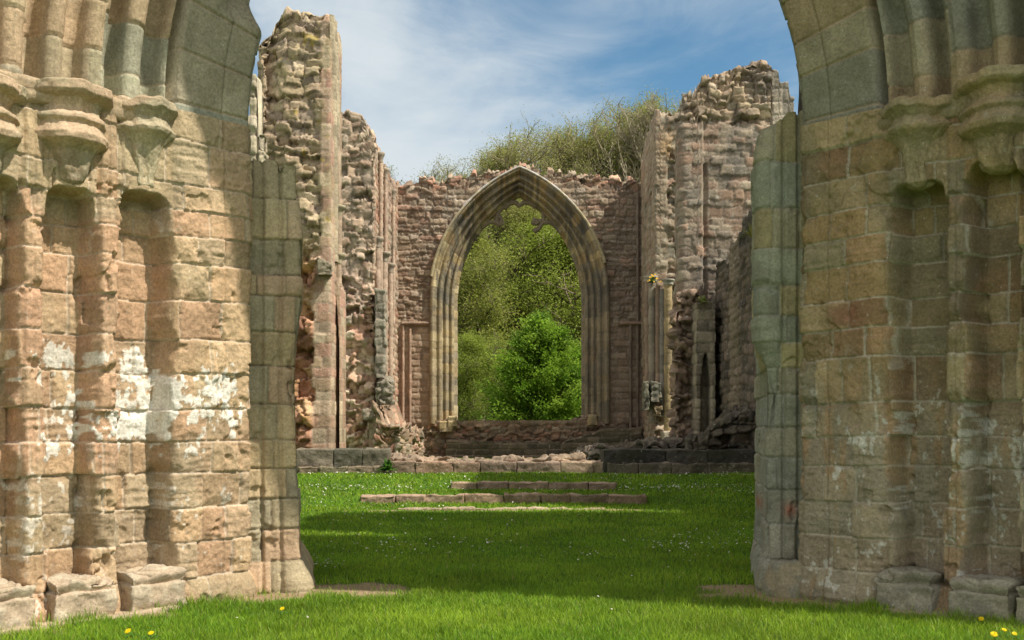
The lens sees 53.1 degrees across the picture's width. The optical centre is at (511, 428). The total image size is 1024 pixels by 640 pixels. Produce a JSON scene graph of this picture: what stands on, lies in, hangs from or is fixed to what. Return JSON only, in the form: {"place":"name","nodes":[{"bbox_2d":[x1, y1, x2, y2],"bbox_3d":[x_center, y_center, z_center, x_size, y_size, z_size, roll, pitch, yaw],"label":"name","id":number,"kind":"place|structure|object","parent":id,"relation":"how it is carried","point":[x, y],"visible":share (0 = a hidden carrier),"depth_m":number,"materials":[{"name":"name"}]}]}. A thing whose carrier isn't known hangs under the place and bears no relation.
{"place":"outdoors","nodes":[
{"label":"outdoors","id":0,"kind":"place"},
{"bbox_2d":[0,316,1023,639],"bbox_3d":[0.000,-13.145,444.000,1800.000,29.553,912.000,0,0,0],"label":"lawn","id":1,"kind":"structure","parent":0,"point":[370,586],"depth_m":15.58,"materials":[{"name":"plant"}]},
{"bbox_2d":[120,629,138,636],"bbox_3d":[-2.913,1.558,7.761,0.137,0.085,0.146,0,0,41],"label":"dandelion","id":2,"kind":"object","parent":1,"relation":"on","point":[127,631],"visible":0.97,"depth_m":7.75,"materials":[{"name":"yellow plant"}]},
{"bbox_2d":[141,631,158,639],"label":"dandelion","id":3,"kind":"object","parent":1,"relation":"on","point":[151,633],"visible":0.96,"depth_m":7.68,"materials":[{"name":"yellow plant"}]},
{"bbox_2d":[0,0,314,633],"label":"doorway jamb","id":4,"kind":"object","parent":1,"relation":"on","point":[151,263],"visible":0.96,"depth_m":9.18,"materials":[{"name":"stone"}]},
{"bbox_2d":[248,74,268,161],"bbox_3d":[-6.015,-3.530,24.251,0.531,9.660,0.702,0,0,0],"label":"column remnant","id":5,"kind":"object","parent":1,"relation":"on","point":[258,140],"depth_m":24.02,"materials":[{"name":"stone"}]},
{"bbox_2d":[298,465,384,473],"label":"kerb","id":6,"kind":"structure","parent":1,"relation":"on","point":[342,469],"depth_m":24.95,"materials":[{"name":"stone"}]},
{"bbox_2d":[296,447,391,472],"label":"plinth wall","id":7,"kind":"structure","parent":1,"relation":"on","point":[336,457],"depth_m":25.11,"materials":[{"name":"stone"}]},
{"bbox_2d":[257,6,345,448],"bbox_3d":[-5.728,-4.858,27.340,2.598,12.315,2.291,0,0,0],"label":"wall fragment","id":8,"kind":"object","parent":7,"relation":"on","point":[299,64],"depth_m":26.62,"materials":[{"name":"beige stone"}]},
{"bbox_2d":[341,109,425,455],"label":"choir wall","id":9,"kind":"structure","parent":1,"relation":"on","point":[369,270],"depth_m":33.34,"materials":[{"name":"brown stone"}]},
{"bbox_2d":[376,458,397,470],"bbox_3d":[-3.017,0.861,24.889,0.618,0.356,0.575,0,0,0],"label":"weed","id":10,"kind":"object","parent":1,"relation":"on","point":[387,465],"visible":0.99,"depth_m":24.81,"materials":[{"name":"green plant"}]},
{"bbox_2d":[386,162,414,184],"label":"sapling","id":11,"kind":"object","parent":1,"relation":"on","point":[393,172],"visible":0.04,"depth_m":58.45,"materials":[{"name":"green plant"}]},
{"bbox_2d":[399,163,440,182],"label":"sapling","id":12,"kind":"object","parent":1,"relation":"on","point":[424,174],"visible":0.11,"depth_m":64.97,"materials":[{"name":"green plant"}]},
{"bbox_2d":[458,314,485,417],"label":"woodland tree","id":13,"kind":"object","parent":1,"relation":"on","point":[460,334],"visible":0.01,"depth_m":56.48,"materials":[{"name":"green plant"}]},
{"bbox_2d":[457,327,509,420],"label":"woodland tree","id":14,"kind":"object","parent":1,"relation":"on","point":[472,354],"visible":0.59,"depth_m":50.67,"materials":[{"name":"green plant"}]},
{"bbox_2d":[442,156,525,273],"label":"bare tree","id":15,"kind":"object","parent":1,"relation":"on","point":[465,177],"depth_m":74.76,"materials":[{"name":"green plant"}]},
{"bbox_2d":[413,145,566,311],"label":"bare tree","id":16,"kind":"object","parent":1,"relation":"on","point":[447,172],"visible":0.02,"depth_m":76.90,"materials":[{"name":"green plant"}]},
{"bbox_2d":[461,163,522,250],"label":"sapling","id":17,"kind":"object","parent":1,"relation":"on","point":[479,173],"visible":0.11,"depth_m":65.33,"materials":[{"name":"green plant"}]},
{"bbox_2d":[459,225,526,418],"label":"woodland tree","id":18,"kind":"object","parent":1,"relation":"on","point":[494,313],"depth_m":64.33,"materials":[{"name":"green plant"}]},
{"bbox_2d":[457,224,529,419],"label":"woodland tree","id":19,"kind":"object","parent":1,"relation":"on","point":[480,266],"visible":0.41,"depth_m":56.01,"materials":[{"name":"green plant"}]},
{"bbox_2d":[387,452,602,473],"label":"platform wall","id":20,"kind":"structure","parent":1,"relation":"on","point":[575,462],"depth_m":25.10,"materials":[{"name":"stone"}]},
{"bbox_2d":[398,506,604,510],"bbox_3d":[-0.127,1.606,20.041,4.209,0.187,0.293,0,0,0],"label":"stone step","id":21,"kind":"object","parent":1,"relation":"on","point":[473,508],"visible":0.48,"depth_m":19.94,"materials":[{"name":"beige stone"}]},
{"bbox_2d":[360,492,646,504],"bbox_3d":[-0.165,1.462,21.274,5.915,0.277,0.559,0,0,0],"label":"stone step","id":22,"kind":"object","parent":1,"relation":"on","point":[522,497],"visible":0.81,"depth_m":21.15,"materials":[{"name":"stone"}]},
{"bbox_2d":[395,162,642,457],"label":"gable wall","id":23,"kind":"structure","parent":1,"relation":"on","point":[595,221],"depth_m":40.02,"materials":[{"name":"stone"}]},
{"bbox_2d":[464,305,581,420],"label":"bush","id":24,"kind":"object","parent":1,"relation":"on","point":[541,365],"visible":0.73,"depth_m":45.86,"materials":[{"name":"green plant"}]},
{"bbox_2d":[460,121,588,281],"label":"bare tree","id":25,"kind":"object","parent":1,"relation":"on","point":[503,157],"visible":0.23,"depth_m":71.00,"materials":[{"name":"green plant"}]},
{"bbox_2d":[236,471,812,623],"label":"daisies","id":26,"kind":"object","parent":1,"relation":"on","point":[507,524],"visible":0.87,"depth_m":20.17,"materials":[{"name":"white plant"}]},
{"bbox_2d":[474,209,580,414],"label":"woodland tree","id":27,"kind":"object","parent":1,"relation":"on","point":[535,272],"visible":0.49,"depth_m":62.96,"materials":[{"name":"green plant"}]},
{"bbox_2d":[482,198,577,405],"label":"woodland tree","id":28,"kind":"object","parent":1,"relation":"on","point":[512,211],"visible":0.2,"depth_m":65.21,"materials":[{"name":"green plant"}]},
{"bbox_2d":[490,205,570,339],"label":"woodland tree","id":29,"kind":"object","parent":1,"relation":"on","point":[507,252],"depth_m":73.97,"materials":[{"name":"green plant"}]},
{"bbox_2d":[451,481,616,490],"bbox_3d":[0.476,1.300,22.740,3.660,0.300,0.436,0,0,0],"label":"stone step","id":30,"kind":"object","parent":1,"relation":"on","point":[597,485],"visible":0.67,"depth_m":22.57,"materials":[{"name":"stone"}]},
{"bbox_2d":[529,349,580,416],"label":"bush","id":31,"kind":"object","parent":1,"relation":"on","point":[575,378],"visible":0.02,"depth_m":48.11,"materials":[{"name":"green plant"}]},
{"bbox_2d":[477,104,634,227],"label":"bare tree","id":32,"kind":"object","parent":1,"relation":"on","point":[561,158],"visible":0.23,"depth_m":75.99,"materials":[{"name":"green plant"}]},
{"bbox_2d":[542,228,580,351],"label":"woodland tree","id":33,"kind":"object","parent":1,"relation":"on","point":[571,273],"visible":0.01,"depth_m":62.74,"materials":[{"name":"green plant"}]},
{"bbox_2d":[489,89,643,346],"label":"bare tree","id":34,"kind":"object","parent":1,"relation":"on","point":[603,132],"visible":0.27,"depth_m":74.87,"materials":[{"name":"green plant"}]},
{"bbox_2d":[520,97,640,176],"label":"bare tree","id":35,"kind":"object","parent":1,"relation":"on","point":[611,125],"visible":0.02,"depth_m":76.85,"materials":[{"name":"green plant"}]},
{"bbox_2d":[569,439,636,460],"bbox_3d":[2.951,0.862,31.494,2.365,1.077,2.302,0,0,0],"label":"rubble ledge","id":36,"kind":"object","parent":1,"relation":"on","point":[591,452],"visible":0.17,"depth_m":30.70,"materials":[{"name":"stone"}]},
{"bbox_2d":[582,89,679,182],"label":"bare tree","id":37,"kind":"object","parent":1,"relation":"on","point":[639,147],"visible":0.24,"depth_m":73.62,"materials":[{"name":"green plant"}]},
{"bbox_2d":[594,83,692,167],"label":"bare tree","id":38,"kind":"object","parent":1,"relation":"on","point":[620,116],"visible":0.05,"depth_m":77.14,"materials":[{"name":"green plant"}]},
{"bbox_2d":[635,429,700,448],"bbox_3d":[4.691,0.650,29.758,2.238,1.499,1.836,0,0,0],"label":"rubble ledge","id":39,"kind":"object","parent":1,"relation":"on","point":[671,442],"visible":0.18,"depth_m":29.24,"materials":[{"name":"stone"}]},
{"bbox_2d":[640,109,678,439],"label":"choir wall","id":40,"kind":"structure","parent":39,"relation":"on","point":[657,208],"depth_m":34.99,"materials":[{"name":"stone"}]},
{"bbox_2d":[647,274,661,281],"bbox_3d":[4.771,-5.078,34.572,0.512,0.332,0.408,0,0,-35],"label":"wallflower","id":41,"kind":"object","parent":40,"relation":"on","point":[652,279],"visible":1,"depth_m":34.54,"materials":[{"name":"yellow plant"}]},
{"bbox_2d":[599,448,756,473],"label":"plinth wall","id":42,"kind":"structure","parent":1,"relation":"on","point":[635,455],"depth_m":25.10,"materials":[{"name":"stone"}]},
{"bbox_2d":[684,403,755,449],"bbox_3d":[5.403,0.279,25.875,2.201,2.243,1.267,0,0,0],"label":"rubble heap","id":43,"kind":"object","parent":42,"relation":"on","point":[734,427],"visible":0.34,"depth_m":25.45,"materials":[{"name":"stone"}]},
{"bbox_2d":[666,60,794,437],"bbox_3d":[6.545,-4.924,30.854,3.957,12.448,3.155,0,0,0],"label":"wall fragment","id":44,"kind":"object","parent":42,"relation":"on","point":[725,118],"depth_m":30.47,"materials":[{"name":"stone"}]},
{"bbox_2d":[696,294,707,302],"bbox_3d":[5.460,-3.702,29.175,0.472,0.275,0.434,0,0,41],"label":"wallflower","id":45,"kind":"object","parent":44,"relation":"on","point":[702,299],"visible":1,"depth_m":29.15,"materials":[{"name":"green plant"}]},
{"bbox_2d":[714,86,802,447],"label":"aisle wall","id":46,"kind":"structure","parent":42,"relation":"on","point":[735,363],"depth_m":27.48,"materials":[{"name":"stone"}]},
{"bbox_2d":[738,223,751,236],"bbox_3d":[6.009,-4.907,25.169,0.801,0.416,0.884,0,0,-32],"label":"grass tuft","id":47,"kind":"object","parent":46,"relation":"attached to","point":[750,230],"visible":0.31,"depth_m":25.19,"materials":[{"name":"green plant"}]},
{"bbox_2d":[607,461,754,473],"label":"kerb","id":48,"kind":"structure","parent":1,"relation":"on","point":[665,467],"depth_m":24.92,"materials":[{"name":"stone"}]},
{"bbox_2d":[750,0,1023,626],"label":"doorway jamb","id":49,"kind":"object","parent":1,"relation":"on","point":[887,245],"visible":0.93,"depth_m":9.23,"materials":[{"name":"stone"}]},
{"bbox_2d":[986,631,999,639],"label":"dandelion","id":50,"kind":"object","parent":1,"relation":"on","point":[994,633],"visible":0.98,"depth_m":7.64,"materials":[{"name":"yellow plant"}]},
{"bbox_2d":[248,0,798,185],"label":"sky","id":51,"kind":"structure","parent":0,"point":[430,78],"materials":[{"name":"blue"}]}
]}

